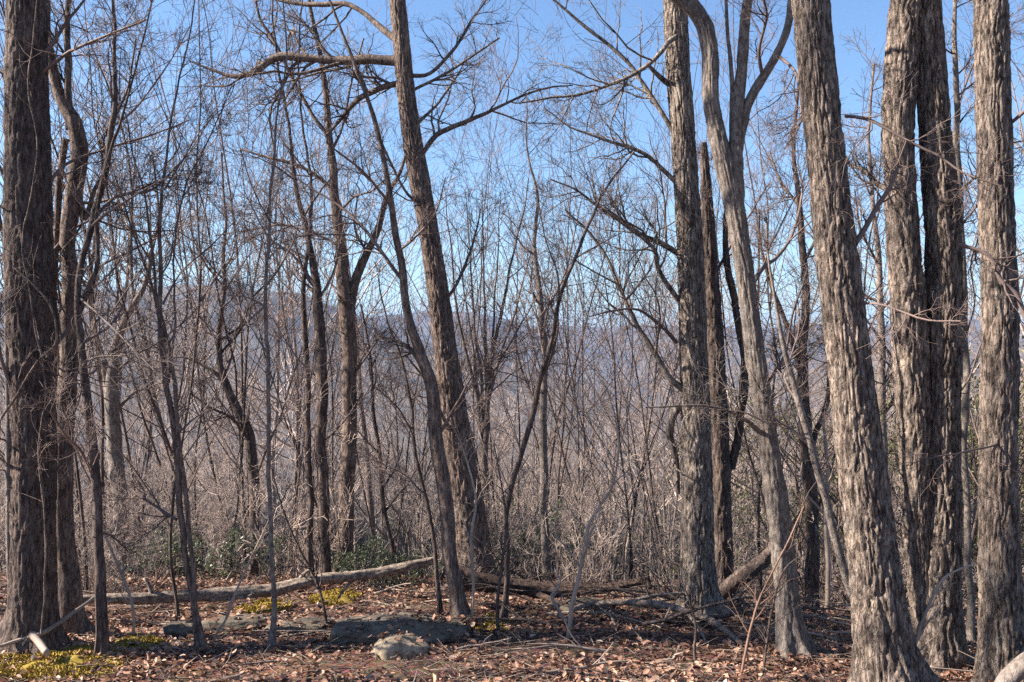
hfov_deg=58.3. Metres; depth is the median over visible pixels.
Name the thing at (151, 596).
fallen log
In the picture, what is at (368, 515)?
whip tree
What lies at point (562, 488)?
clump tree
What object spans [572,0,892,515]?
whip tree
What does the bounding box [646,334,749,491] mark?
bare tree
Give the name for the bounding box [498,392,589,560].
bare tree
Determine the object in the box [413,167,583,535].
many stemmed tree
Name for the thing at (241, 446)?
whip tree
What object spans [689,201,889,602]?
birch sapling
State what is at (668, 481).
bare tree
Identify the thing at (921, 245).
whip tree
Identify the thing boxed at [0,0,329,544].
whip tree
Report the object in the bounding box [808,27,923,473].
background tree
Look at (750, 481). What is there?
brush
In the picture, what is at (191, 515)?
brush
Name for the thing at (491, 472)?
whip tree
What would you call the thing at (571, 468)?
bare tree
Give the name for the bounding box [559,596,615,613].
rock
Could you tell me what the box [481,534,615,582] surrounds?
dead branch
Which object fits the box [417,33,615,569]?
whip tree
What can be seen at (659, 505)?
young tree
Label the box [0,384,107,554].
brush
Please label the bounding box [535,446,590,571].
bare tree
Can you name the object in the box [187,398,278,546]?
bare tree
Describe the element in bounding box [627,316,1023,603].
evergreen shrub
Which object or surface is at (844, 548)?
brush
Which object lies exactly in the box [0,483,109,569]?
thicket bush
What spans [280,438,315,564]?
bare tree
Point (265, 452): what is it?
whip tree
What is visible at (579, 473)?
whip tree
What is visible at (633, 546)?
brush
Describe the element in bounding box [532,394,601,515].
bare tree
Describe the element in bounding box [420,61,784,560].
whip tree
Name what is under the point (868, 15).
sky
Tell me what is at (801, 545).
evergreen shrub
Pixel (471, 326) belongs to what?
bare tree
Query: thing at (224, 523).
thicket bush
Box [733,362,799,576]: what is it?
bare tree
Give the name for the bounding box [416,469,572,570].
brush
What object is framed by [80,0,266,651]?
twin stem sapling
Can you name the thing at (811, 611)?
dead branch
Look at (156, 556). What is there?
brush
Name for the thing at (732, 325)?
whip tree
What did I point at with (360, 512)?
bare tree
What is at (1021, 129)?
bare tree
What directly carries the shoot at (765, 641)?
on the ground
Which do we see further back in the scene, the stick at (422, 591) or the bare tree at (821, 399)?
the bare tree at (821, 399)
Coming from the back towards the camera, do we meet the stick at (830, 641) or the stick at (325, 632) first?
the stick at (325, 632)
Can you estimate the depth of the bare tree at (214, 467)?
82.95 m
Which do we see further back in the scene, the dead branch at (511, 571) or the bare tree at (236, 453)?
the bare tree at (236, 453)
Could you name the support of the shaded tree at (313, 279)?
on the ground
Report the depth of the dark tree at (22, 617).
7.36 m
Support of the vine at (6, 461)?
attached to the dark tree at (22, 617)
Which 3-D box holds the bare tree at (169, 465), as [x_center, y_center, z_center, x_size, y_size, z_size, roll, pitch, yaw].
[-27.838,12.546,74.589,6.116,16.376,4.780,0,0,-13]
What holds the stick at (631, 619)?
on the fallen leaves
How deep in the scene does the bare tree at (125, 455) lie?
79.73 m
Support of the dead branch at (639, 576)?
on the ground
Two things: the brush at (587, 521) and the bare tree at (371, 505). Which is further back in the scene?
the bare tree at (371, 505)
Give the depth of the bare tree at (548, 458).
80.25 m
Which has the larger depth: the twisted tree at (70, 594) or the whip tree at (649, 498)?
the whip tree at (649, 498)
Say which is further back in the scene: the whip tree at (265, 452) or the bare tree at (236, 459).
the bare tree at (236, 459)
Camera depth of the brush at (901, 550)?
11.69 m
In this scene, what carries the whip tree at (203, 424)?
on the ground
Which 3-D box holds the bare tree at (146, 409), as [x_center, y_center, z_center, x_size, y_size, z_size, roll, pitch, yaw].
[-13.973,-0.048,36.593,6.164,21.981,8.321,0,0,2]
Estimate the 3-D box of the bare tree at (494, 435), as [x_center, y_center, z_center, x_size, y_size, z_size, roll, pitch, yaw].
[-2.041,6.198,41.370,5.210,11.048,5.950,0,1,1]
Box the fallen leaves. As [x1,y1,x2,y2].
[0,569,994,681]
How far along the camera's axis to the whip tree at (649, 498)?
15.01 m
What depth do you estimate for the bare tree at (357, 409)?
58.06 m
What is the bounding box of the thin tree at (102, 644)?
[3,0,224,655]
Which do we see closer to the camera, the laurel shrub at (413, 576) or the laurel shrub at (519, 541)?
the laurel shrub at (413, 576)
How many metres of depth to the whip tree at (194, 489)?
17.07 m
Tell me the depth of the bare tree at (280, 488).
48.38 m
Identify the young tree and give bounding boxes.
[0,0,227,568]
[0,10,70,381]
[569,329,645,557]
[609,402,680,576]
[869,57,1023,479]
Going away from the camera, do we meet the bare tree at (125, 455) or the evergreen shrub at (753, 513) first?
the evergreen shrub at (753, 513)
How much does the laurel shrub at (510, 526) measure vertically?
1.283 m
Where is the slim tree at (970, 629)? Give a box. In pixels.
[944,0,1023,646]
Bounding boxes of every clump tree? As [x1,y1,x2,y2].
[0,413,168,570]
[0,427,231,548]
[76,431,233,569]
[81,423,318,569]
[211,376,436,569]
[302,366,507,574]
[340,368,598,566]
[356,350,615,574]
[478,400,680,575]
[512,430,603,563]
[538,454,624,569]
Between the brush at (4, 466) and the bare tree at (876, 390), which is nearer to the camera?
the brush at (4, 466)
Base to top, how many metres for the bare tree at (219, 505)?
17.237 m
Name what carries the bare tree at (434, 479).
on the ground
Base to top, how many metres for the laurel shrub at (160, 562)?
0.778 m
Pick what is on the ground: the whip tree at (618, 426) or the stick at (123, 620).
the whip tree at (618, 426)
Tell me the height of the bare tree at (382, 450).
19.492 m
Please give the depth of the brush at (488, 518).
10.95 m
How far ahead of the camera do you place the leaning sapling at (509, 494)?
8.30 m
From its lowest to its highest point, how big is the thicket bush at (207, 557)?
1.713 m
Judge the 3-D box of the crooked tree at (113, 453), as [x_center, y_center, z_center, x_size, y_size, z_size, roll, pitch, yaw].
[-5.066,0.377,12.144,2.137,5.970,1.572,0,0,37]
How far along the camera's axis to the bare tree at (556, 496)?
85.05 m
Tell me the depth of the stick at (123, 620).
8.53 m
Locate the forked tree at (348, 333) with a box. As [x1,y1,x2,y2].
[192,0,425,580]
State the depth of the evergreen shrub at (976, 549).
15.36 m
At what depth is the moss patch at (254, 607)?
9.18 m
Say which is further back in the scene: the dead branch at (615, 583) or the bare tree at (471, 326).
the bare tree at (471, 326)
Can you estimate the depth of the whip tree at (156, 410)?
11.77 m
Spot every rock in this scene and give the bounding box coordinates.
[163,620,192,637]
[202,614,266,632]
[263,617,334,632]
[330,611,469,644]
[373,633,429,659]
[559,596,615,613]
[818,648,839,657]
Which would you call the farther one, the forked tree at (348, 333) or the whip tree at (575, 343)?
the whip tree at (575, 343)
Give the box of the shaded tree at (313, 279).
[215,0,394,586]
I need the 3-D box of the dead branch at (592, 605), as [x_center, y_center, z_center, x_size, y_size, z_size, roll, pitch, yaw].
[0.158,2.445,8.258,1.655,0.899,1.031,0,0,34]
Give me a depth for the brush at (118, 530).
10.50 m
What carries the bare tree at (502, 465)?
on the ground
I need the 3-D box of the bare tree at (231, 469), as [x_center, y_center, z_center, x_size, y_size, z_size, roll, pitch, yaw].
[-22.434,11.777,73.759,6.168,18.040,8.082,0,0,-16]
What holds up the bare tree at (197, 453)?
on the ground
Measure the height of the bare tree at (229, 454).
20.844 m
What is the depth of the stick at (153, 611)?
8.97 m
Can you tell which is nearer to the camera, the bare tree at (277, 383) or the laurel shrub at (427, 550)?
the laurel shrub at (427, 550)
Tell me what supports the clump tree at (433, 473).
on the ground
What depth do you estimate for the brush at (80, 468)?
14.38 m
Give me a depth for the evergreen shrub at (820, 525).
14.19 m
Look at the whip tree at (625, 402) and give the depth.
16.87 m
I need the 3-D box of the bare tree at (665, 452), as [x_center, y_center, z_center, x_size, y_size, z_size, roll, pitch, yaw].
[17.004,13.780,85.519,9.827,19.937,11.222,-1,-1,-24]
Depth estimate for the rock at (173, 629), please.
8.12 m
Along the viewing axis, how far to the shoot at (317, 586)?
8.34 m
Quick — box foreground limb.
[994,652,1023,681]
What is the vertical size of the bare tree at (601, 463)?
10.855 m
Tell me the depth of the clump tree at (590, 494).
25.24 m
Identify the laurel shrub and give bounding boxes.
[124,538,193,578]
[146,522,189,577]
[150,525,234,579]
[197,526,261,581]
[218,535,292,580]
[330,541,376,586]
[331,540,389,580]
[339,541,412,588]
[368,533,430,586]
[392,550,442,587]
[419,532,509,575]
[490,495,553,574]
[492,531,540,577]
[503,500,611,580]
[503,529,580,578]
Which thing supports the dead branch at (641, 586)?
on the ground
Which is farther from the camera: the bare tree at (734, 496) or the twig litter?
the bare tree at (734, 496)
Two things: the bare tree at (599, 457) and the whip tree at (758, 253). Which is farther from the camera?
the bare tree at (599, 457)
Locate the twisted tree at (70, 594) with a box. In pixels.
[0,0,249,637]
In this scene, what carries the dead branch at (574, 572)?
on the ground
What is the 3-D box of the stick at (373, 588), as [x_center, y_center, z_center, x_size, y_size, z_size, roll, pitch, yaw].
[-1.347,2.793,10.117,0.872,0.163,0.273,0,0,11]
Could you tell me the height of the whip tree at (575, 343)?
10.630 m
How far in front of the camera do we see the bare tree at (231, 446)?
73.29 m
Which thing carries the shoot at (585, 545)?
on the ground
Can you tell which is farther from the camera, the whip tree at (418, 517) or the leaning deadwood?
the whip tree at (418, 517)
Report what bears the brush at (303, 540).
on the ground
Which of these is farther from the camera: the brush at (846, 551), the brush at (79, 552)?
the brush at (846, 551)
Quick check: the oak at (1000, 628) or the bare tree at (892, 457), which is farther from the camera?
the bare tree at (892, 457)
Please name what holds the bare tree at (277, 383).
on the ground
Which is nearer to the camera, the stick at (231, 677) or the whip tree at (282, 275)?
the stick at (231, 677)
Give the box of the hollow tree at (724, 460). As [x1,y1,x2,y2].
[696,139,798,607]
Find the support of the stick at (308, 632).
on the fallen leaves
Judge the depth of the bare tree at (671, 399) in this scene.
59.32 m
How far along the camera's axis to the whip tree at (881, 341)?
11.51 m
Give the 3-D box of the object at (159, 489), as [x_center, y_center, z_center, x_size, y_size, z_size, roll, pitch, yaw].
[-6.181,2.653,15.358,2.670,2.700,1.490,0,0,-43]
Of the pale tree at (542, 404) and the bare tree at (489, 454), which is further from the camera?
the bare tree at (489, 454)
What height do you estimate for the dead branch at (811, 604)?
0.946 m
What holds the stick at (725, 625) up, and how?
on the fallen leaves
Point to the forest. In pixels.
(412, 531)
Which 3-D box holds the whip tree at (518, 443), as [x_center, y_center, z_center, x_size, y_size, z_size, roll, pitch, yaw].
[0.249,-0.279,17.142,5.082,10.604,5.102,0,0,19]
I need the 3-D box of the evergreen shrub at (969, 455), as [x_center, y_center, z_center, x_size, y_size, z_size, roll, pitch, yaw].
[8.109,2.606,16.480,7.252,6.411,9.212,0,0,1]
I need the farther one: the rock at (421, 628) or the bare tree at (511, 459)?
the bare tree at (511, 459)
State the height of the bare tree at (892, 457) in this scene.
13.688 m
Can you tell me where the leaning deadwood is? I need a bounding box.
[719,544,771,599]
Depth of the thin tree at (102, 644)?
7.27 m
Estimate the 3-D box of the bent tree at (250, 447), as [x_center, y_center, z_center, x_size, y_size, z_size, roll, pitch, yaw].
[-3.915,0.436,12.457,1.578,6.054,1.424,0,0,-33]
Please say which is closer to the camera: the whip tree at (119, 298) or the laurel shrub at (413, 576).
the laurel shrub at (413, 576)
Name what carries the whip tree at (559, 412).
on the ground
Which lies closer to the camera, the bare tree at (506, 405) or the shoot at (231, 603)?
the shoot at (231, 603)
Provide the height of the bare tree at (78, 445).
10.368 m
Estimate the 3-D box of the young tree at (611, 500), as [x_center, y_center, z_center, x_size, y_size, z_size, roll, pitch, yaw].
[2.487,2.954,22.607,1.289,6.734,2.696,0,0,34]
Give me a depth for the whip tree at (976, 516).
10.29 m
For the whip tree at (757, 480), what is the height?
8.380 m
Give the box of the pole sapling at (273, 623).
[189,0,354,650]
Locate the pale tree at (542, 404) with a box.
[462,86,621,581]
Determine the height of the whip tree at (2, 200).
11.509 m
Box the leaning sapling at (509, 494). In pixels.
[447,152,636,620]
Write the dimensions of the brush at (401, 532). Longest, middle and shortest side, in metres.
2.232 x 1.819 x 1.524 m
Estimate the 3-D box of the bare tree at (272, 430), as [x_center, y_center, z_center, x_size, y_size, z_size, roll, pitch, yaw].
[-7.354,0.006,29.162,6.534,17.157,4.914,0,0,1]
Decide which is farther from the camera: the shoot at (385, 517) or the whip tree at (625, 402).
the whip tree at (625, 402)
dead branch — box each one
[0,585,107,656]
[417,576,553,613]
[428,518,527,584]
[433,591,558,631]
[438,551,636,625]
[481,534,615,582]
[528,543,676,617]
[542,551,620,599]
[542,560,605,583]
[563,557,674,614]
[577,559,669,615]
[599,550,677,591]
[629,563,679,596]
[642,558,843,630]
[697,586,850,641]
[728,599,774,606]
[730,558,825,613]
[734,599,830,612]
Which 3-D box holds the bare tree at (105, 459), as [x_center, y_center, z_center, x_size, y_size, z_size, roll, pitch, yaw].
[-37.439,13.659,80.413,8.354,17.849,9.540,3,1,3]
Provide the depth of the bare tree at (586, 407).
60.32 m
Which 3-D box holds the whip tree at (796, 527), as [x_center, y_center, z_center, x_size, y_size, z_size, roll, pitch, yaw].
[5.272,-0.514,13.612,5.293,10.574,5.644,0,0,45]
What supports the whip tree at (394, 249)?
on the ground
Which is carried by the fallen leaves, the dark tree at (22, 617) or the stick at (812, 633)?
the stick at (812, 633)
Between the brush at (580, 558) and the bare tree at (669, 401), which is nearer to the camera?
the brush at (580, 558)
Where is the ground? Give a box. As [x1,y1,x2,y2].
[0,283,1023,681]
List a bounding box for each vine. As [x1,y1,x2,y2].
[0,85,9,582]
[0,265,58,417]
[6,0,46,633]
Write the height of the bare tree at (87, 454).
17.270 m
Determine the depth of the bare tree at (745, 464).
40.98 m
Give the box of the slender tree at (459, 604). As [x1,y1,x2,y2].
[237,0,534,623]
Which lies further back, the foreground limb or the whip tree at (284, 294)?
the whip tree at (284, 294)
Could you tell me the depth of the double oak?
6.90 m
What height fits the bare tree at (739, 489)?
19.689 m
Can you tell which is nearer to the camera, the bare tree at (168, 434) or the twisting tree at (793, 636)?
the twisting tree at (793, 636)
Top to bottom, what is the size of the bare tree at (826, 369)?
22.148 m
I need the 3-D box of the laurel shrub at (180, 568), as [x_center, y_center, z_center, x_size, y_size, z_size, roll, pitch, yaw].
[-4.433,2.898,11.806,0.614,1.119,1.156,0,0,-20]
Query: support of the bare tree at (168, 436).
on the ground
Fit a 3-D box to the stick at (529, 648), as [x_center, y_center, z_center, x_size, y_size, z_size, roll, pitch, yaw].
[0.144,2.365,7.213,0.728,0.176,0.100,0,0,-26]
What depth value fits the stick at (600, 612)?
8.51 m
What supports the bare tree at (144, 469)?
on the ground
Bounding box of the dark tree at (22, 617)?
[0,0,218,656]
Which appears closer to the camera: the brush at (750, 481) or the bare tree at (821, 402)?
the brush at (750, 481)
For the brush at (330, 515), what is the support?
on the ground
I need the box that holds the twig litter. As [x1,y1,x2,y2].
[0,569,977,681]
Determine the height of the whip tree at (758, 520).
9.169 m
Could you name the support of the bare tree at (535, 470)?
on the ground
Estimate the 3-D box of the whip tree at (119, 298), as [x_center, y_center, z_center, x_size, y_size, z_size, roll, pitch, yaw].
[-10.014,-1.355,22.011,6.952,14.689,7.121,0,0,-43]
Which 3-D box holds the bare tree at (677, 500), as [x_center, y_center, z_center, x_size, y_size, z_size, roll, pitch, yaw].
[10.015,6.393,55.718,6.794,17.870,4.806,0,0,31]
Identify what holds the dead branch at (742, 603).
on the ground
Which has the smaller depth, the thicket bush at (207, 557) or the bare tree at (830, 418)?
the thicket bush at (207, 557)
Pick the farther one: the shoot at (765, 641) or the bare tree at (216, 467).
the bare tree at (216, 467)
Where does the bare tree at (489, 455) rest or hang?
on the ground
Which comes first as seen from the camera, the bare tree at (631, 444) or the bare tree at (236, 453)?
the bare tree at (631, 444)
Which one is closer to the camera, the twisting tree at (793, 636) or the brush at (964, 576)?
the twisting tree at (793, 636)
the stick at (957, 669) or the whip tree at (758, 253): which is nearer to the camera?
the stick at (957, 669)
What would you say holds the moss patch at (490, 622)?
on the ground
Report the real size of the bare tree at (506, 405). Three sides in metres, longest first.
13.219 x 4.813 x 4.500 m
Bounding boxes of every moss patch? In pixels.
[0,644,133,681]
[110,633,167,650]
[235,597,294,614]
[308,588,361,604]
[469,612,511,634]
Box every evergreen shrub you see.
[612,405,901,601]
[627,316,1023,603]
[644,392,1023,609]
[651,349,1023,604]
[653,370,1023,579]
[728,349,1023,605]
[730,409,1023,607]
[732,317,1023,604]
[816,390,1023,589]
[819,376,1023,588]
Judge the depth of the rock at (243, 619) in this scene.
8.31 m
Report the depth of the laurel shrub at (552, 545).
12.28 m
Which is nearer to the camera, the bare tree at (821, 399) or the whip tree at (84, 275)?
the whip tree at (84, 275)
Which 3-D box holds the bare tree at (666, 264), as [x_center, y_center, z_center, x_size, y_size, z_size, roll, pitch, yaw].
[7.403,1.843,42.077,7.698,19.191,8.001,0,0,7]
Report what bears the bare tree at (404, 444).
on the ground
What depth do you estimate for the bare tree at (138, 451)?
32.77 m
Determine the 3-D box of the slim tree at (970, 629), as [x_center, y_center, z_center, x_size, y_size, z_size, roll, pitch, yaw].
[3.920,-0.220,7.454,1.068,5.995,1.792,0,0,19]
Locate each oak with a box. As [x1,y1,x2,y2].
[503,0,744,621]
[755,0,1023,681]
[844,0,1023,674]
[886,0,1023,681]
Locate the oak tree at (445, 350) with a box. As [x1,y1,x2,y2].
[141,0,620,591]
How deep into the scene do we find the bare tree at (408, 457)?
71.06 m
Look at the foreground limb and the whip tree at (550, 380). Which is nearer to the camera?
the foreground limb
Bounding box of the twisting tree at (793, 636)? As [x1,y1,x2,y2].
[606,0,882,660]
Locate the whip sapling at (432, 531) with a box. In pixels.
[350,258,443,615]
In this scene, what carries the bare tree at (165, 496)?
on the ground
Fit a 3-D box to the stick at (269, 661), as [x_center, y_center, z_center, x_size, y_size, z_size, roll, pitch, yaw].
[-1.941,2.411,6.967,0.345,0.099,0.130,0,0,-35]
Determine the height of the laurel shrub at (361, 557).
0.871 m
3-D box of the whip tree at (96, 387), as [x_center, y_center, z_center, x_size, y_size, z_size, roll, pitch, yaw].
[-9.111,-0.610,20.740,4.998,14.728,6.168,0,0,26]
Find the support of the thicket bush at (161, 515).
on the ground
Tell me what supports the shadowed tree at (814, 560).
on the ground
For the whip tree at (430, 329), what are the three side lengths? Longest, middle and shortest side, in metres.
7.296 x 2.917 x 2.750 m
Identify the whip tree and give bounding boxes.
[0,0,162,592]
[0,0,244,570]
[0,0,267,529]
[0,0,270,349]
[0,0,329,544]
[0,0,358,570]
[0,0,369,620]
[0,0,382,567]
[0,1,168,573]
[0,1,244,491]
[0,2,202,483]
[0,5,330,551]
[0,9,90,455]
[0,48,126,398]
[0,53,289,552]
[1,9,283,553]
[50,0,330,561]
[53,0,364,564]
[72,47,300,556]
[77,7,410,511]
[87,0,433,572]
[91,0,328,560]
[111,1,353,559]
[123,117,313,549]
[131,0,388,504]
[136,4,504,570]
[154,1,510,568]
[163,63,398,568]
[179,8,428,556]
[206,65,527,529]
[231,1,491,572]
[231,80,448,550]
[277,163,525,486]
[279,150,431,556]
[288,32,609,575]
[297,68,527,556]
[319,0,633,434]
[324,0,679,572]
[346,21,674,567]
[357,87,534,553]
[359,0,668,574]
[359,93,537,563]
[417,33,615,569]
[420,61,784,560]
[428,13,762,588]
[438,24,778,578]
[443,100,677,580]
[453,0,750,573]
[464,49,672,555]
[467,146,676,576]
[476,20,678,599]
[489,115,673,579]
[492,150,736,590]
[494,3,800,441]
[496,11,798,588]
[501,59,746,576]
[506,6,894,526]
[506,181,739,592]
[524,2,820,580]
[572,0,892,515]
[609,93,776,577]
[638,22,1023,606]
[655,57,891,542]
[689,0,1023,602]
[709,0,1023,584]
[721,0,1023,538]
[744,88,1023,553]
[784,9,1023,435]
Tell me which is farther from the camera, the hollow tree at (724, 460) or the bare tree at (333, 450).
the bare tree at (333, 450)
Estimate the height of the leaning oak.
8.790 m
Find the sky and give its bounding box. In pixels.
[0,0,1023,329]
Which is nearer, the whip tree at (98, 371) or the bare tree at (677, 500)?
the whip tree at (98, 371)
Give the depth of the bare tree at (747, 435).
73.22 m
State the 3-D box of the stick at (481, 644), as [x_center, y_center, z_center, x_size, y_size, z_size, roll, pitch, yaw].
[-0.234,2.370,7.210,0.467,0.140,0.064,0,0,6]
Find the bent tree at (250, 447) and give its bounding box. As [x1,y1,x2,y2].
[155,152,283,576]
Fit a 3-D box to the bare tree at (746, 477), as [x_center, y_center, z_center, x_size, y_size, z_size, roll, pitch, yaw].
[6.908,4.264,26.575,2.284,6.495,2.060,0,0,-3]
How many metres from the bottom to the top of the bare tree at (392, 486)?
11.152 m
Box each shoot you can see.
[91,524,134,633]
[212,505,288,647]
[263,468,327,626]
[329,304,434,575]
[420,404,501,622]
[465,438,526,634]
[542,566,567,624]
[551,405,647,638]
[668,565,711,660]
[723,481,806,672]
[732,552,804,672]
[913,557,974,657]
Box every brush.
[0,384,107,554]
[0,392,90,574]
[0,450,86,570]
[0,467,5,539]
[0,500,153,593]
[0,520,93,589]
[1,481,152,587]
[73,472,164,593]
[74,432,248,578]
[74,459,234,593]
[79,469,192,590]
[126,417,265,570]
[129,491,244,569]
[187,366,428,587]
[197,385,520,582]
[238,476,331,575]
[375,452,494,577]
[397,475,531,609]
[408,484,532,558]
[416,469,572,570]
[438,486,558,578]
[475,436,576,580]
[479,460,578,578]
[495,444,628,598]
[497,458,651,580]
[523,522,624,582]
[532,476,663,582]
[589,436,798,600]
[638,515,756,599]
[653,441,908,607]
[663,522,769,602]
[733,520,831,606]
[748,497,906,602]
[795,456,977,607]
[819,504,907,609]
[824,542,907,608]
[900,559,976,600]
[962,501,1023,604]
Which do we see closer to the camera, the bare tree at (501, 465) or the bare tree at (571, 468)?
the bare tree at (501, 465)
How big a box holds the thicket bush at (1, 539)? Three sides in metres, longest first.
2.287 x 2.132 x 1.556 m
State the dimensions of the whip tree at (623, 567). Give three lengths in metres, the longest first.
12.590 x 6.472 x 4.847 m
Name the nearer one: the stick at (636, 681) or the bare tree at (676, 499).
the stick at (636, 681)
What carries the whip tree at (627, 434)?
on the ground
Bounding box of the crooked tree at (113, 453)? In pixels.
[58,150,219,574]
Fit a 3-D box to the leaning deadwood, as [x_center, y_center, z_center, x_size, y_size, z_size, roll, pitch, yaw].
[2.312,2.351,9.238,0.897,0.859,0.263,0,0,18]
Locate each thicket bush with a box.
[0,449,161,551]
[0,469,108,563]
[0,479,113,579]
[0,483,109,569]
[80,363,317,569]
[85,454,260,570]
[141,475,259,569]
[159,471,268,575]
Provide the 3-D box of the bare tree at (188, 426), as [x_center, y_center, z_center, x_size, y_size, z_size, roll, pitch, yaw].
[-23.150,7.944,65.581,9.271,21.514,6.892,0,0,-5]
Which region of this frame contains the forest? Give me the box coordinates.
[0,273,1023,579]
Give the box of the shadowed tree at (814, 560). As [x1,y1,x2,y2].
[747,0,885,609]
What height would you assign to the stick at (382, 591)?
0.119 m
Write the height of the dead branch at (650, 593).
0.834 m
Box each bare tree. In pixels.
[0,310,5,476]
[0,412,5,522]
[49,53,234,567]
[75,375,122,527]
[76,378,141,494]
[76,403,134,524]
[77,415,107,506]
[78,392,138,515]
[79,398,170,570]
[80,349,168,567]
[85,68,250,557]
[92,327,199,520]
[97,331,235,503]
[124,359,210,563]
[124,416,210,532]
[125,433,161,536]
[126,306,240,487]
[126,366,206,501]
[127,329,207,567]
[132,441,200,555]
[133,342,251,561]
[137,407,205,570]
[157,376,265,569]
[164,328,290,568]
[169,398,230,503]
[174,61,386,572]
[177,127,332,571]
[184,371,266,561]
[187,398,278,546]
[188,344,287,508]
[192,351,285,564]
[195,399,265,563]
[197,404,259,568]
[198,333,294,459]
[201,370,279,567]
[202,392,260,532]
[221,23,453,567]
[227,388,304,512]
[244,372,341,528]
[253,351,315,518]
[257,415,307,570]
[264,357,384,522]
[280,270,391,488]
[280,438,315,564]
[284,388,364,572]
[287,338,408,569]
[288,355,356,548]
[293,373,369,569]
[301,337,404,487]
[316,413,388,565]
[329,335,430,570]
[336,368,408,541]
[354,400,404,566]
[355,364,433,522]
[357,420,411,535]
[358,401,427,548]
[383,441,438,574]
[391,250,536,418]
[403,345,478,572]
[404,406,476,574]
[416,360,521,508]
[423,327,533,555]
[466,319,552,567]
[466,385,519,551]
[474,393,536,555]
[475,428,520,482]
[477,327,556,566]
[478,413,539,575]
[479,389,532,540]
[488,411,536,537]
[489,339,588,542]
[494,392,582,573]
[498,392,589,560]
[500,380,587,527]
[502,397,585,567]
[527,433,595,567]
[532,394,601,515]
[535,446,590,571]
[548,321,635,573]
[548,427,601,555]
[552,348,665,571]
[554,369,647,572]
[561,435,628,571]
[583,390,664,579]
[586,342,668,578]
[591,304,733,579]
[591,339,680,578]
[595,173,762,365]
[596,278,756,480]
[612,423,667,578]
[616,317,680,578]
[622,301,734,577]
[626,308,680,487]
[626,342,679,578]
[636,146,820,577]
[645,349,758,503]
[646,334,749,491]
[647,387,681,509]
[654,461,681,516]
[664,438,680,529]
[724,349,795,555]
[726,347,773,570]
[728,360,794,555]
[728,422,767,554]
[731,381,780,565]
[732,392,798,505]
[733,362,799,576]
[738,400,792,543]
[745,411,804,567]
[780,320,896,515]
[782,354,886,445]
[782,356,830,518]
[791,272,889,465]
[792,314,876,573]
[810,110,1023,571]
[810,347,833,446]
[820,364,896,430]
[830,333,894,474]
[888,390,900,519]
[919,1,1023,363]
[974,201,1023,401]
[976,264,1023,462]
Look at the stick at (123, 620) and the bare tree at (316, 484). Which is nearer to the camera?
the stick at (123, 620)
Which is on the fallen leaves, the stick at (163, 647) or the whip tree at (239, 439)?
the stick at (163, 647)
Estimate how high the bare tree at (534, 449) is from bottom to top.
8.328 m
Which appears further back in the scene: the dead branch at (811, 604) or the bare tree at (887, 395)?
the bare tree at (887, 395)
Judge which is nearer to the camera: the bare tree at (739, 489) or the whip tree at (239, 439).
the whip tree at (239, 439)
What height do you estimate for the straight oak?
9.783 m
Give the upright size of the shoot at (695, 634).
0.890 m
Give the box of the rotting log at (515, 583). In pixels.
[440,565,651,609]
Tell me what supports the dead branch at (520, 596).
on the ground
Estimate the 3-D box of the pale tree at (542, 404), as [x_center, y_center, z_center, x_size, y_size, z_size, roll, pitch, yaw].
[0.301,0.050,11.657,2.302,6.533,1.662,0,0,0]
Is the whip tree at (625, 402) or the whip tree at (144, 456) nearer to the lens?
the whip tree at (625, 402)
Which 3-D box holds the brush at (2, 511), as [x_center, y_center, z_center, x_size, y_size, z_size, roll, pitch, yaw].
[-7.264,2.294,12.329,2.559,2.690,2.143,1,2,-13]
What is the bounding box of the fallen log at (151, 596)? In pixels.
[83,557,433,604]
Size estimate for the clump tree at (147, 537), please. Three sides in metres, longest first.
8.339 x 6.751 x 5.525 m
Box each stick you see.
[85,605,146,613]
[94,614,165,624]
[108,603,183,610]
[129,632,186,650]
[136,604,190,614]
[192,674,239,681]
[235,651,280,665]
[252,630,330,636]
[279,618,346,636]
[351,590,410,607]
[356,585,424,592]
[373,583,411,594]
[407,587,448,592]
[456,634,508,650]
[493,644,572,655]
[522,584,564,610]
[526,620,608,652]
[539,608,640,615]
[546,643,627,674]
[609,612,662,628]
[616,674,718,681]
[649,600,740,619]
[658,646,684,660]
[660,614,774,635]
[743,622,839,641]
[802,603,850,621]
[806,615,850,625]
[812,594,845,604]
[816,635,846,646]
[825,623,850,638]
[931,650,990,671]
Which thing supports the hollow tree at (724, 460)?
on the ground
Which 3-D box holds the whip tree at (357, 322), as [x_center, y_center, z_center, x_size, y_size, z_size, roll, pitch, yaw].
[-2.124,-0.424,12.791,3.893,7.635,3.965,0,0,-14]
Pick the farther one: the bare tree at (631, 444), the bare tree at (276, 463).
the bare tree at (276, 463)
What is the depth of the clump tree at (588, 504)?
17.25 m
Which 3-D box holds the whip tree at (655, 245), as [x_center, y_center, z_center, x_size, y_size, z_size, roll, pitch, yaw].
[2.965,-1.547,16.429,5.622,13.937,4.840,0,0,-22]
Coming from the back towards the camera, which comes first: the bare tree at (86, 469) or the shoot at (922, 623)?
the bare tree at (86, 469)
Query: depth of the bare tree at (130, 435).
30.26 m
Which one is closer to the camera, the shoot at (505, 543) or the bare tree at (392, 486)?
the shoot at (505, 543)
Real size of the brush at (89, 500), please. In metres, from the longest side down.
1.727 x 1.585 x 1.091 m
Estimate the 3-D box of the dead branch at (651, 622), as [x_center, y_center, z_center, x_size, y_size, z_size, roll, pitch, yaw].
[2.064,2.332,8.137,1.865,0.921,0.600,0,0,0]
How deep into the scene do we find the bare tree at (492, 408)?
67.36 m
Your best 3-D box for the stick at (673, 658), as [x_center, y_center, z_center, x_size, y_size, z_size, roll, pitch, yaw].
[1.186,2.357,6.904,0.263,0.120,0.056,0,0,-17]

